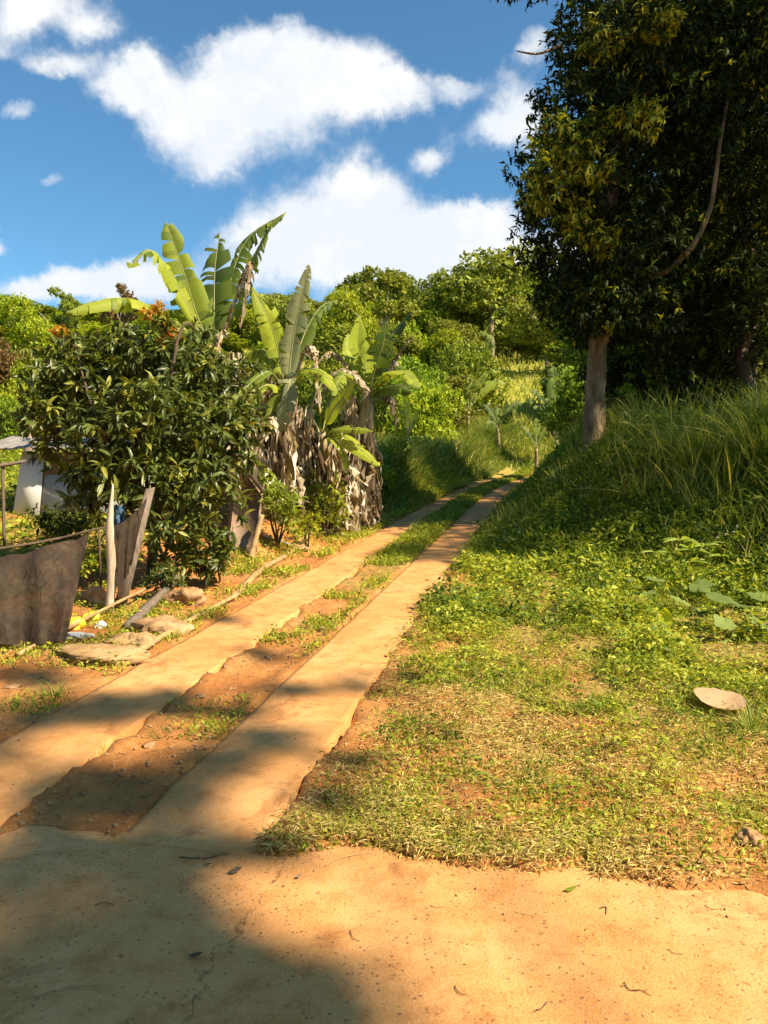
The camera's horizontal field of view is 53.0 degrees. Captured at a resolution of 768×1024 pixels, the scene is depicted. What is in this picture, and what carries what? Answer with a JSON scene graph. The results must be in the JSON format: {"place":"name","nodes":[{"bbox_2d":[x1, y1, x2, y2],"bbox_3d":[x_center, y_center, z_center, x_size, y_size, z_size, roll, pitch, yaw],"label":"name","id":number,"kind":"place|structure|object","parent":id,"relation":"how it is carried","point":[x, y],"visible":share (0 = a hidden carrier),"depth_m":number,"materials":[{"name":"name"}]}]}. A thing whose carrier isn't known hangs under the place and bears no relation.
{"place":"outdoors","nodes":[
{"label":"outdoors","id":0,"kind":"place"},
{"bbox_2d":[0,0,766,328],"label":"sky","id":1,"kind":"structure","parent":0,"point":[382,131],"materials":[{"name":"blue"}]},
{"bbox_2d":[0,826,767,1023],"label":"road","id":2,"kind":"structure","parent":0,"point":[304,957],"depth_m":2.67,"materials":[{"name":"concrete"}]},
{"bbox_2d":[0,339,767,896],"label":"ground","id":3,"kind":"structure","parent":0,"point":[106,803],"depth_m":4.74,"materials":[{"name":"soil"}]},
{"bbox_2d":[0,394,21,456],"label":"hillside tree","id":4,"kind":"object","parent":3,"relation":"on","point":[6,426],"visible":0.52,"depth_m":31.53,"materials":[{"name":"green plant"}]},
{"bbox_2d":[0,336,21,392],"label":"hillside bush","id":5,"kind":"object","parent":3,"relation":"on","point":[6,361],"visible":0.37,"depth_m":52.73,"materials":[{"name":"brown plant"}]},
{"bbox_2d":[0,459,25,545],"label":"wooden rail","id":6,"kind":"object","parent":3,"relation":"on","point":[3,465],"visible":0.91,"depth_m":11.61,"materials":[{"name":"brown wood"}]},
{"bbox_2d":[0,378,36,453],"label":"hillside bush","id":7,"kind":"object","parent":3,"relation":"on","point":[4,392],"visible":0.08,"depth_m":39.14,"materials":[{"name":"green plant"}]},
{"bbox_2d":[0,291,57,356],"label":"hillside tree","id":8,"kind":"object","parent":3,"relation":"on","point":[22,329],"visible":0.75,"depth_m":64.15,"materials":[{"name":"green plant"}]},
{"bbox_2d":[9,350,73,417],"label":"hillside bush","id":9,"kind":"object","parent":3,"relation":"on","point":[13,370],"visible":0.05,"depth_m":47.40,"materials":[{"name":"green plant"}]},
{"bbox_2d":[0,532,89,647],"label":"shade net","id":10,"kind":"object","parent":3,"relation":"on","point":[38,588],"visible":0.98,"depth_m":6.81,"materials":[{"name":"fabric"}]},
{"bbox_2d":[0,526,106,549],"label":"net rope","id":11,"kind":"object","parent":10,"relation":"attached to","point":[52,539],"visible":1,"depth_m":7.26,"materials":[{"name":"brown fabric"}]},
{"bbox_2d":[29,286,81,348],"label":"hillside tree","id":12,"kind":"object","parent":3,"relation":"on","point":[69,303],"visible":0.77,"depth_m":70.75,"materials":[{"name":"green plant"}]},
{"bbox_2d":[27,678,86,701],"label":"grass tuft","id":13,"kind":"object","parent":3,"relation":"on","point":[53,690],"visible":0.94,"depth_m":5.33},
{"bbox_2d":[27,502,105,539],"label":"shrub","id":14,"kind":"object","parent":3,"relation":"on","point":[62,526],"visible":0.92,"depth_m":11.42,"materials":[{"name":"green plant"}]},
{"bbox_2d":[0,436,150,517],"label":"hut","id":15,"kind":"object","parent":3,"relation":"on","point":[32,489],"visible":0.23,"depth_m":13.01,"materials":[{"name":"metal"}]},
{"bbox_2d":[80,524,106,587],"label":"shrub","id":16,"kind":"object","parent":3,"relation":"on","point":[92,562],"visible":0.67,"depth_m":9.17,"materials":[{"name":"green plant"}]},
{"bbox_2d":[79,585,114,606],"bbox_3d":[-3.099,0.950,8.354,0.309,0.314,0.293,2,3,40],"label":"soil clod","id":17,"kind":"object","parent":3,"relation":"on","point":[92,594],"visible":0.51,"depth_m":8.28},
{"bbox_2d":[16,571,186,655],"bbox_3d":[-2.754,0.961,8.022,0.043,0.303,3.488,0,2,8],"label":"bamboo pole","id":18,"kind":"object","parent":3,"relation":"on","point":[74,624],"visible":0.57,"depth_m":7.62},
{"bbox_2d":[53,643,152,665],"bbox_3d":[-2.269,1.148,6.255,0.877,0.137,0.555,0,2,0],"label":"flat rock","id":19,"kind":"object","parent":3,"relation":"on","point":[93,652],"visible":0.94,"depth_m":6.10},
{"bbox_2d":[0,449,218,579],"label":"yard weeds","id":20,"kind":"object","parent":3,"relation":"on","point":[12,473],"visible":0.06,"depth_m":12.86,"materials":[{"name":"green plant"}]},
{"bbox_2d":[105,484,115,611],"bbox_3d":[-2.849,0.429,8.028,0.118,1.443,0.098,0,2,0],"label":"fence post","id":21,"kind":"object","parent":3,"relation":"on","point":[111,565],"visible":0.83,"depth_m":7.99,"materials":[{"name":"brown wood"}]},
{"bbox_2d":[114,497,147,597],"bbox_3d":[-2.692,0.378,8.141,0.086,1.066,0.412,2,3,38],"label":"torn net","id":22,"kind":"object","parent":21,"relation":"attached to","point":[126,531],"visible":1,"depth_m":8.12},
{"bbox_2d":[113,503,124,525],"bbox_3d":[-2.818,0.052,8.191,0.132,0.343,0.124,0,2,0],"label":"blue rag","id":23,"kind":"object","parent":22,"relation":"hanging from","point":[119,512],"visible":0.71,"depth_m":8.19,"materials":[{"name":"fabric"}]},
{"bbox_2d":[98,282,138,333],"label":"hillside tree","id":24,"kind":"object","parent":3,"relation":"on","point":[124,318],"visible":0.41,"depth_m":77.29,"materials":[{"name":"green plant"}]},
{"bbox_2d":[103,631,155,648],"bbox_3d":[-2.170,1.129,6.671,0.465,0.190,0.348,0,2,0],"label":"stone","id":25,"kind":"object","parent":3,"relation":"on","point":[141,638],"visible":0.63,"depth_m":6.56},
{"bbox_2d":[115,487,154,608],"bbox_3d":[-2.699,0.417,8.307,0.088,1.370,0.559,2,3,37],"label":"leaning plank","id":26,"kind":"object","parent":3,"relation":"on","point":[128,580],"visible":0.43,"depth_m":8.31,"materials":[{"name":"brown wood"}]},
{"bbox_2d":[5,299,276,586],"bbox_3d":[-3.050,-0.850,9.665,3.431,3.643,2.276,0,2,0],"label":"mango tree","id":27,"kind":"object","parent":3,"relation":"on","point":[83,405],"visible":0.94,"depth_m":9.28,"materials":[{"name":"green plant"}]},
{"bbox_2d":[122,571,181,629],"bbox_3d":[-2.422,0.916,8.269,0.112,0.351,2.160,0,2,-2],"label":"broken log","id":28,"kind":"object","parent":3,"relation":"on","point":[152,602],"visible":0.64,"depth_m":7.81,"materials":[{"name":"grey wood"}]},
{"bbox_2d":[121,303,182,349],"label":"hillside tree","id":29,"kind":"object","parent":3,"relation":"on","point":[142,325],"visible":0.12,"depth_m":62.86,"materials":[{"name":"green plant"}]},
{"bbox_2d":[128,615,194,637],"bbox_3d":[-2.080,1.098,7.105,0.692,0.263,0.409,0,2,0],"label":"rock","id":30,"kind":"object","parent":3,"relation":"on","point":[160,624],"visible":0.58,"depth_m":7.01,"materials":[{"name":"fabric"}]},
{"bbox_2d":[139,560,187,596],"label":"shrub","id":31,"kind":"object","parent":3,"relation":"on","point":[167,569],"visible":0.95,"depth_m":8.57,"materials":[{"name":"green plant"}]},
{"bbox_2d":[67,212,285,512],"bbox_3d":[-3.247,-2.539,12.651,3.572,5.437,1.636,-1,3,-20],"label":"banana plant","id":32,"kind":"object","parent":3,"relation":"on","point":[194,295],"visible":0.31,"depth_m":12.93,"materials":[{"name":"green plant"}]},
{"bbox_2d":[125,591,241,657],"bbox_3d":[-1.856,1.041,7.354,0.111,0.195,2.638,0,2,9],"label":"bamboo pole","id":33,"kind":"object","parent":3,"relation":"on","point":[148,644],"visible":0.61,"depth_m":7.29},
{"bbox_2d":[163,587,206,605],"bbox_3d":[-2.152,0.962,8.316,0.504,0.325,0.374,0,2,0],"label":"stone","id":34,"kind":"object","parent":3,"relation":"on","point":[184,596],"visible":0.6,"depth_m":8.18,"materials":[{"name":"stone"}]},
{"bbox_2d":[214,332,251,356],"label":"hillside tree","id":35,"kind":"object","parent":3,"relation":"on","point":[239,344],"visible":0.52,"depth_m":78.51,"materials":[{"name":"green plant"}]},
{"bbox_2d":[0,456,474,715],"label":"bank weeds","id":36,"kind":"object","parent":3,"relation":"on","point":[446,485],"visible":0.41,"depth_m":9.91,"materials":[{"name":"green plant"}]},
{"bbox_2d":[219,313,256,341],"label":"hillside tree","id":37,"kind":"object","parent":3,"relation":"on","point":[236,326],"visible":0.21,"depth_m":85.90,"materials":[{"name":"green plant"}]},
{"bbox_2d":[226,470,262,553],"bbox_3d":[-2.079,-0.126,11.511,0.501,1.552,0.420,0,2,12],"label":"rusty sheet","id":38,"kind":"object","parent":3,"relation":"on","point":[244,535],"visible":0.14,"depth_m":11.49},
{"bbox_2d":[0,478,501,825],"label":"track strip","id":39,"kind":"object","parent":3,"relation":"on","point":[38,757],"visible":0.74,"depth_m":5.47,"materials":[{"name":"concrete"}]},
{"bbox_2d":[223,384,284,521],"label":"banana plant","id":40,"kind":"object","parent":3,"relation":"on","point":[273,403],"visible":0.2,"depth_m":12.30,"materials":[{"name":"brown plant"}]},
{"bbox_2d":[248,514,263,559],"bbox_3d":[-1.857,0.384,11.143,0.095,0.698,0.359,1,3,28],"label":"bent stick","id":41,"kind":"object","parent":3,"relation":"on","point":[253,547],"visible":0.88,"depth_m":11.12,"materials":[{"name":"brown wood"}]},
{"bbox_2d":[245,293,283,349],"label":"hillside tree","id":42,"kind":"object","parent":3,"relation":"on","point":[264,299],"visible":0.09,"depth_m":74.70,"materials":[{"name":"green plant"}]},
{"bbox_2d":[231,531,312,601],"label":"fallen branch","id":43,"kind":"object","parent":3,"relation":"on","point":[249,579],"visible":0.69,"depth_m":9.97,"materials":[{"name":"brown wood"}]},
{"bbox_2d":[220,264,337,523],"bbox_3d":[-1.655,-1.843,12.485,1.889,4.332,1.908,0,2,0],"label":"banana plant","id":44,"kind":"object","parent":3,"relation":"on","point":[281,445],"visible":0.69,"depth_m":12.55,"materials":[{"name":"green plant"}]},
{"bbox_2d":[251,462,307,545],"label":"shrub","id":45,"kind":"object","parent":3,"relation":"on","point":[275,493],"visible":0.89,"depth_m":11.77,"materials":[{"name":"green plant"}]},
{"bbox_2d":[264,292,331,368],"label":"hillside tree","id":46,"kind":"object","parent":3,"relation":"on","point":[285,322],"visible":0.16,"depth_m":70.37,"materials":[{"name":"green plant"}]},
{"bbox_2d":[296,504,325,551],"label":"shrub","id":47,"kind":"object","parent":3,"relation":"on","point":[306,528],"visible":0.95,"depth_m":12.13,"materials":[{"name":"green plant"}]},
{"bbox_2d":[124,478,526,851],"bbox_3d":[2.640,0.056,19.645,1.209,1.929,35.129,1,2,13],"label":"track strip","id":48,"kind":"object","parent":3,"relation":"on","point":[310,704],"visible":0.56,"depth_m":4.64,"materials":[{"name":"concrete"}]},
{"bbox_2d":[295,349,360,435],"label":"hillside bush","id":49,"kind":"object","parent":3,"relation":"on","point":[305,389],"visible":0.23,"depth_m":42.83,"materials":[{"name":"green plant"}]},
{"bbox_2d":[304,469,352,536],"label":"shrub","id":50,"kind":"object","parent":3,"relation":"on","point":[319,498],"visible":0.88,"depth_m":13.28,"materials":[{"name":"green plant"}]},
{"bbox_2d":[293,368,369,515],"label":"banana plant","id":51,"kind":"object","parent":3,"relation":"on","point":[309,453],"visible":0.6,"depth_m":13.60,"materials":[{"name":"brown plant"}]},
{"bbox_2d":[303,378,379,537],"bbox_3d":[-0.665,-0.924,13.363,0.818,3.057,2.318,-1,3,-28],"label":"banana plant","id":52,"kind":"object","parent":3,"relation":"on","point":[342,443],"visible":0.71,"depth_m":13.54,"materials":[{"name":"green plant"}]},
{"bbox_2d":[153,465,533,740],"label":"median weeds","id":53,"kind":"object","parent":3,"relation":"on","point":[423,533],"visible":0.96,"depth_m":10.91,"materials":[{"name":"green plant"}]},
{"bbox_2d":[316,323,371,366],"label":"hillside tree","id":54,"kind":"object","parent":3,"relation":"on","point":[332,345],"visible":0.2,"depth_m":53.48,"materials":[{"name":"green plant"}]},
{"bbox_2d":[316,286,381,369],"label":"hillside tree","id":55,"kind":"object","parent":3,"relation":"on","point":[342,310],"visible":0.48,"depth_m":57.90,"materials":[{"name":"green plant"}]},
{"bbox_2d":[336,271,388,305],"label":"hillside tree","id":56,"kind":"object","parent":3,"relation":"on","point":[354,278],"visible":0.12,"depth_m":101.40,"materials":[{"name":"green plant"}]},
{"bbox_2d":[318,312,420,532],"bbox_3d":[-0.302,-1.605,13.908,1.859,4.343,1.732,0,2,0],"label":"banana plant","id":57,"kind":"object","parent":3,"relation":"on","point":[356,414],"visible":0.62,"depth_m":14.06,"materials":[{"name":"green plant"}]},
{"bbox_2d":[360,394,402,529],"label":"banana plant","id":58,"kind":"object","parent":3,"relation":"on","point":[375,506],"visible":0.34,"depth_m":14.72,"materials":[{"name":"brown plant"}]},
{"bbox_2d":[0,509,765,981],"bbox_3d":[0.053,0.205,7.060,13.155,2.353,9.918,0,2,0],"label":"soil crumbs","id":59,"kind":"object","parent":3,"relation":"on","point":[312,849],"visible":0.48,"depth_m":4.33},
{"bbox_2d":[4,311,762,465],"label":"hillside grass","id":60,"kind":"structure","parent":3,"relation":"on","point":[524,377],"depth_m":59.65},
{"bbox_2d":[351,265,420,331],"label":"hillside tree","id":61,"kind":"object","parent":3,"relation":"on","point":[400,309],"visible":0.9,"depth_m":64.00,"materials":[{"name":"green plant"}]},
{"bbox_2d":[8,468,767,1022],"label":"dry clippings","id":62,"kind":"object","parent":3,"relation":"on","point":[530,846],"visible":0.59,"depth_m":3.90,"materials":[{"name":"plant"}]},
{"bbox_2d":[379,463,400,492],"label":"shrub","id":63,"kind":"object","parent":3,"relation":"on","point":[386,474],"visible":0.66,"depth_m":19.35,"materials":[{"name":"green plant"}]},
{"bbox_2d":[376,423,413,481],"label":"shrub","id":64,"kind":"object","parent":3,"relation":"on","point":[400,441],"visible":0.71,"depth_m":21.38,"materials":[{"name":"green plant"}]},
{"bbox_2d":[369,328,423,361],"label":"hillside tree","id":65,"kind":"object","parent":3,"relation":"on","point":[404,340],"visible":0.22,"depth_m":54.06,"materials":[{"name":"green plant"}]},
{"bbox_2d":[351,353,450,434],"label":"hillside bush","id":66,"kind":"object","parent":3,"relation":"on","point":[399,380],"visible":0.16,"depth_m":41.51,"materials":[{"name":"green plant"}]},
{"bbox_2d":[399,401,417,441],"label":"banana plant","id":67,"kind":"object","parent":3,"relation":"on","point":[408,425],"visible":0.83,"depth_m":29.87,"materials":[{"name":"green plant"}]},
{"bbox_2d":[387,318,443,370],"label":"hillside bush","id":68,"kind":"object","parent":3,"relation":"on","point":[410,332],"visible":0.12,"depth_m":54.80,"materials":[{"name":"green plant"}]},
{"bbox_2d":[395,355,440,389],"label":"hillside tree","id":69,"kind":"object","parent":3,"relation":"on","point":[414,361],"visible":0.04,"depth_m":47.04,"materials":[{"name":"green plant"}]},
{"bbox_2d":[381,382,465,441],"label":"hillside bush","id":70,"kind":"object","parent":3,"relation":"on","point":[430,419],"visible":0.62,"depth_m":36.73,"materials":[{"name":"green plant"}]},
{"bbox_2d":[409,301,455,344],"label":"hillside tree","id":71,"kind":"object","parent":3,"relation":"on","point":[426,313],"visible":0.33,"depth_m":70.00,"materials":[{"name":"green plant"}]},
{"bbox_2d":[406,271,461,325],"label":"hillside tree","id":72,"kind":"object","parent":3,"relation":"on","point":[419,299],"visible":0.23,"depth_m":76.92,"materials":[{"name":"green plant"}]},
{"bbox_2d":[316,410,567,512],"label":"track side grass","id":73,"kind":"structure","parent":3,"relation":"on","point":[470,453],"depth_m":35.23,"materials":[{"name":"plant"}]},
{"bbox_2d":[419,327,464,371],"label":"hillside tree","id":74,"kind":"object","parent":3,"relation":"on","point":[448,337],"visible":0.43,"depth_m":54.10,"materials":[{"name":"green plant"}]},
{"bbox_2d":[429,371,482,428],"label":"hillside bush","id":75,"kind":"object","parent":3,"relation":"on","point":[454,385],"visible":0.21,"depth_m":44.40,"materials":[{"name":"green plant"}]},
{"bbox_2d":[425,317,487,357],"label":"hillside tree","id":76,"kind":"object","parent":3,"relation":"on","point":[470,334],"visible":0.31,"depth_m":61.73,"materials":[{"name":"green plant"}]},
{"bbox_2d":[429,337,512,417],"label":"hillside bush","id":77,"kind":"object","parent":3,"relation":"on","point":[471,362],"visible":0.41,"depth_m":48.44,"materials":[{"name":"green plant"}]},
{"bbox_2d":[456,369,504,426],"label":"banana plant","id":78,"kind":"object","parent":3,"relation":"on","point":[487,386],"visible":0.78,"depth_m":44.78,"materials":[{"name":"green plant"}]},
{"bbox_2d":[422,237,540,358],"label":"hillside tree","id":79,"kind":"object","parent":3,"relation":"on","point":[476,298],"visible":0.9,"depth_m":70.91,"materials":[{"name":"green plant"}]},
{"bbox_2d":[467,287,531,351],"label":"hillside tree","id":80,"kind":"object","parent":3,"relation":"on","point":[518,297],"visible":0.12,"depth_m":77.24,"materials":[{"name":"green plant"}]},
{"bbox_2d":[482,399,521,454],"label":"banana plant","id":81,"kind":"object","parent":3,"relation":"on","point":[496,417],"visible":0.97,"depth_m":41.77,"materials":[{"name":"green plant"}]},
{"bbox_2d":[481,321,540,354],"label":"hillside bush","id":82,"kind":"object","parent":3,"relation":"on","point":[510,346],"visible":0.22,"depth_m":76.28,"materials":[{"name":"green plant"}]},
{"bbox_2d":[255,422,767,876],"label":"verge weeds","id":83,"kind":"object","parent":3,"relation":"on","point":[465,602],"visible":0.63,"depth_m":5.67,"materials":[{"name":"green plant"}]},
{"bbox_2d":[502,272,543,326],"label":"hillside tree","id":84,"kind":"object","parent":3,"relation":"on","point":[524,288],"visible":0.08,"depth_m":85.28,"materials":[{"name":"green plant"}]},
{"bbox_2d":[500,296,557,375],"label":"hillside tree","id":85,"kind":"object","parent":3,"relation":"on","point":[533,330],"visible":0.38,"depth_m":64.91,"materials":[{"name":"green plant"}]},
{"bbox_2d":[520,418,547,470],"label":"banana plant","id":86,"kind":"object","parent":3,"relation":"on","point":[534,437],"visible":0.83,"depth_m":37.86,"materials":[{"name":"green plant"}]},
{"bbox_2d":[524,364,573,444],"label":"banana plant","id":87,"kind":"object","parent":3,"relation":"on","point":[549,391],"visible":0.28,"depth_m":40.70,"materials":[{"name":"green plant"}]},
{"bbox_2d":[540,337,584,397],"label":"hillside tree","id":88,"kind":"object","parent":3,"relation":"on","point":[551,351],"visible":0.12,"depth_m":50.46,"materials":[{"name":"green plant"}]},
{"bbox_2d":[536,363,632,435],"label":"hillside bush","id":89,"kind":"object","parent":3,"relation":"on","point":[574,399],"visible":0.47,"depth_m":33.90,"materials":[{"name":"green plant"}]},
{"bbox_2d":[522,162,649,399],"bbox_3d":[8.089,-8.134,29.603,6.387,10.363,5.285,-1,2,-13],"label":"tree foliage","id":90,"kind":"object","parent":3,"relation":"on","point":[540,316],"visible":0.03,"depth_m":28.66,"materials":[{"name":"green plant"}]},
{"bbox_2d":[467,392,767,611],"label":"bank herbs","id":91,"kind":"object","parent":3,"relation":"on","point":[591,556],"visible":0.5,"depth_m":10.81,"materials":[{"name":"green plant"}]},
{"bbox_2d":[483,368,767,585],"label":"tall grass","id":92,"kind":"structure","parent":3,"relation":"on","point":[714,466],"depth_m":11.49,"materials":[{"name":"plant"}]},
{"bbox_2d":[490,0,767,454],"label":"broadleaf tree","id":93,"kind":"object","parent":3,"relation":"on","point":[575,209],"visible":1,"depth_m":13.88,"materials":[{"name":"green plant"}]},
{"bbox_2d":[570,276,717,414],"bbox_3d":[6.276,-3.736,18.544,3.850,4.074,2.784,0,2,0],"label":"wood bush","id":94,"kind":"object","parent":3,"relation":"on","point":[614,379],"visible":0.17,"depth_m":17.97,"materials":[{"name":"green plant"}]},
{"bbox_2d":[552,156,738,400],"bbox_3d":[8.379,-7.199,23.705,6.033,9.202,6.752,0,2,0],"label":"tree foliage","id":95,"kind":"object","parent":3,"relation":"on","point":[569,347],"depth_m":24.18,"materials":[{"name":"green plant"}]},
{"bbox_2d":[550,0,767,394],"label":"tree foliage","id":96,"kind":"object","parent":3,"relation":"on","point":[735,227],"visible":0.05,"depth_m":16.79,"materials":[{"name":"green plant"}]},
{"bbox_2d":[572,407,753,469],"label":"grass tuft","id":97,"kind":"object","parent":3,"relation":"on","point":[698,445],"visible":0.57,"depth_m":11.23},
{"bbox_2d":[606,271,737,411],"bbox_3d":[8.109,-5.095,21.836,4.343,5.541,3.927,0,2,0],"label":"wood bush","id":98,"kind":"object","parent":3,"relation":"on","point":[625,394],"visible":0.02,"depth_m":21.78,"materials":[{"name":"green plant"}]},
{"bbox_2d":[583,0,767,395],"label":"tree foliage","id":99,"kind":"object","parent":3,"relation":"on","point":[721,339],"visible":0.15,"depth_m":15.33,"materials":[{"name":"green plant"}]},
{"bbox_2d":[639,536,738,573],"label":"lobed leaf plant","id":100,"kind":"object","parent":3,"relation":"on","point":[697,544],"visible":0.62,"depth_m":9.48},
{"bbox_2d":[614,249,767,412],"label":"wood bush","id":101,"kind":"object","parent":3,"relation":"on","point":[639,380],"visible":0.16,"depth_m":16.66,"materials":[{"name":"green plant"}]},
{"bbox_2d":[621,575,767,637],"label":"broad leaf vine","id":102,"kind":"object","parent":3,"relation":"on","point":[703,585],"visible":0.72,"depth_m":7.78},
{"bbox_2d":[622,389,767,465],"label":"grass tuft","id":103,"kind":"object","parent":3,"relation":"on","point":[764,437],"visible":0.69,"depth_m":10.56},
{"bbox_2d":[638,255,767,414],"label":"wood bush","id":104,"kind":"object","parent":3,"relation":"on","point":[744,366],"visible":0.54,"depth_m":15.62,"materials":[{"name":"green plant"}]},
{"bbox_2d":[694,687,746,709],"bbox_3d":[2.191,1.221,5.003,0.329,0.102,0.263,0,2,0],"label":"flat stone","id":105,"kind":"object","parent":3,"relation":"on","point":[713,697],"visible":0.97,"depth_m":5.03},
{"bbox_2d":[717,689,767,730],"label":"grass tuft","id":106,"kind":"object","parent":3,"relation":"on","point":[752,724],"visible":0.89,"depth_m":4.67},
{"bbox_2d":[735,826,764,848],"bbox_3d":[1.573,1.406,3.308,0.127,0.098,0.097,0,2,0],"label":"stone","id":107,"kind":"object","parent":3,"relation":"on","point":[747,833],"visible":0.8,"depth_m":3.29,"materials":[{"name":"stone"}]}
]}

